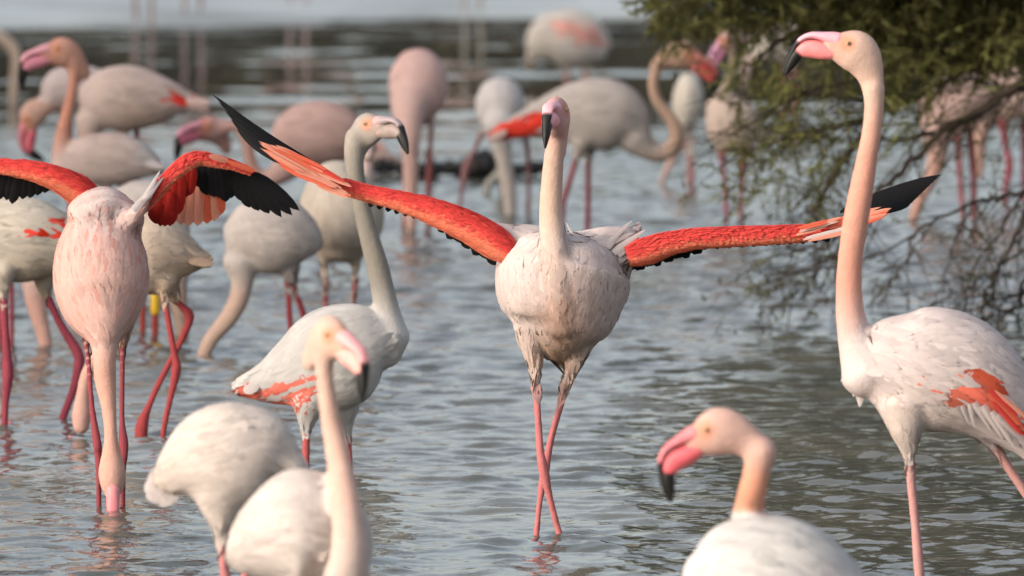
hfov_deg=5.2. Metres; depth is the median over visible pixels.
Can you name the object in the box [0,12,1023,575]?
water
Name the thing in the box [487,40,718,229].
flamingo
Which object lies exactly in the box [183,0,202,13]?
flamingo
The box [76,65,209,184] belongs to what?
flamingo
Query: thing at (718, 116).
flamingo
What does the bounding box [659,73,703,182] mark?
flamingo
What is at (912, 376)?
flamingo
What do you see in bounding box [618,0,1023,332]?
tamarisk bush
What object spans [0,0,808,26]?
mud bank
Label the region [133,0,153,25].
flamingo
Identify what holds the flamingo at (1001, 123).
on the water
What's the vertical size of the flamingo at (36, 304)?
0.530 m
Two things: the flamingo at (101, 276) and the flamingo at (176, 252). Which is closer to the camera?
the flamingo at (101, 276)
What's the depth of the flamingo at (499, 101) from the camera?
40.28 m
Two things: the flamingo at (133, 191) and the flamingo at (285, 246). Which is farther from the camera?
the flamingo at (133, 191)
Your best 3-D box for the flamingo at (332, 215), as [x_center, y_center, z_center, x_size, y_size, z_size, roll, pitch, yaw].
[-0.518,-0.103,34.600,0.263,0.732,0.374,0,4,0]
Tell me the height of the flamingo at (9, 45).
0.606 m
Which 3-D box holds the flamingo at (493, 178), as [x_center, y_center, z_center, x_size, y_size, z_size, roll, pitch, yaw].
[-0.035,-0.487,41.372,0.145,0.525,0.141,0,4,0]
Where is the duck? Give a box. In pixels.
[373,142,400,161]
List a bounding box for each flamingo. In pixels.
[0,30,21,106]
[0,150,299,510]
[0,196,84,423]
[0,281,51,345]
[18,37,164,186]
[18,66,100,208]
[67,212,213,437]
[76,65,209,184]
[116,180,189,335]
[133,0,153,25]
[144,402,308,575]
[174,100,377,184]
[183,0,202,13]
[197,202,322,355]
[212,94,942,535]
[225,315,372,575]
[231,113,409,465]
[299,146,384,306]
[388,48,447,230]
[458,78,530,214]
[463,0,482,12]
[482,144,511,193]
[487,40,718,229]
[526,9,609,80]
[657,408,865,575]
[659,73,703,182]
[705,28,759,220]
[741,23,803,107]
[783,30,1023,575]
[909,73,1004,222]
[974,68,1023,201]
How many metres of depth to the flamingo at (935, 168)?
39.88 m
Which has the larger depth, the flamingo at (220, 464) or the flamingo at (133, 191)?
the flamingo at (133, 191)
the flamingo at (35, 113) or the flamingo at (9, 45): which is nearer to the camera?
the flamingo at (35, 113)
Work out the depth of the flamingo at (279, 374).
30.36 m
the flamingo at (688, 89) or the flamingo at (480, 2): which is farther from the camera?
the flamingo at (480, 2)
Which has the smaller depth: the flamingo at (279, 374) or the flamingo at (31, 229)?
the flamingo at (279, 374)
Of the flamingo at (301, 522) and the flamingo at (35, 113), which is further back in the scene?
the flamingo at (35, 113)
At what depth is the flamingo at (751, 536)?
23.69 m
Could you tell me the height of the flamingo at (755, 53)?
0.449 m
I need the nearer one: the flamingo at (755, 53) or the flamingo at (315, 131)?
the flamingo at (315, 131)
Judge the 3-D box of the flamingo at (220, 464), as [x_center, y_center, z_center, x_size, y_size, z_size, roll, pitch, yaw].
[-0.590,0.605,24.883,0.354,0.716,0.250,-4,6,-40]
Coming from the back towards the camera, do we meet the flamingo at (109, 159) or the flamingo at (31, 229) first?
the flamingo at (109, 159)
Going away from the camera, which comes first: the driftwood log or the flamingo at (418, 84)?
the flamingo at (418, 84)
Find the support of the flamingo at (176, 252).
on the water
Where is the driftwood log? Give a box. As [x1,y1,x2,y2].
[373,148,543,177]
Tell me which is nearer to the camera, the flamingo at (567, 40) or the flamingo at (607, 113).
the flamingo at (607, 113)
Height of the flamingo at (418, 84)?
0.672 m

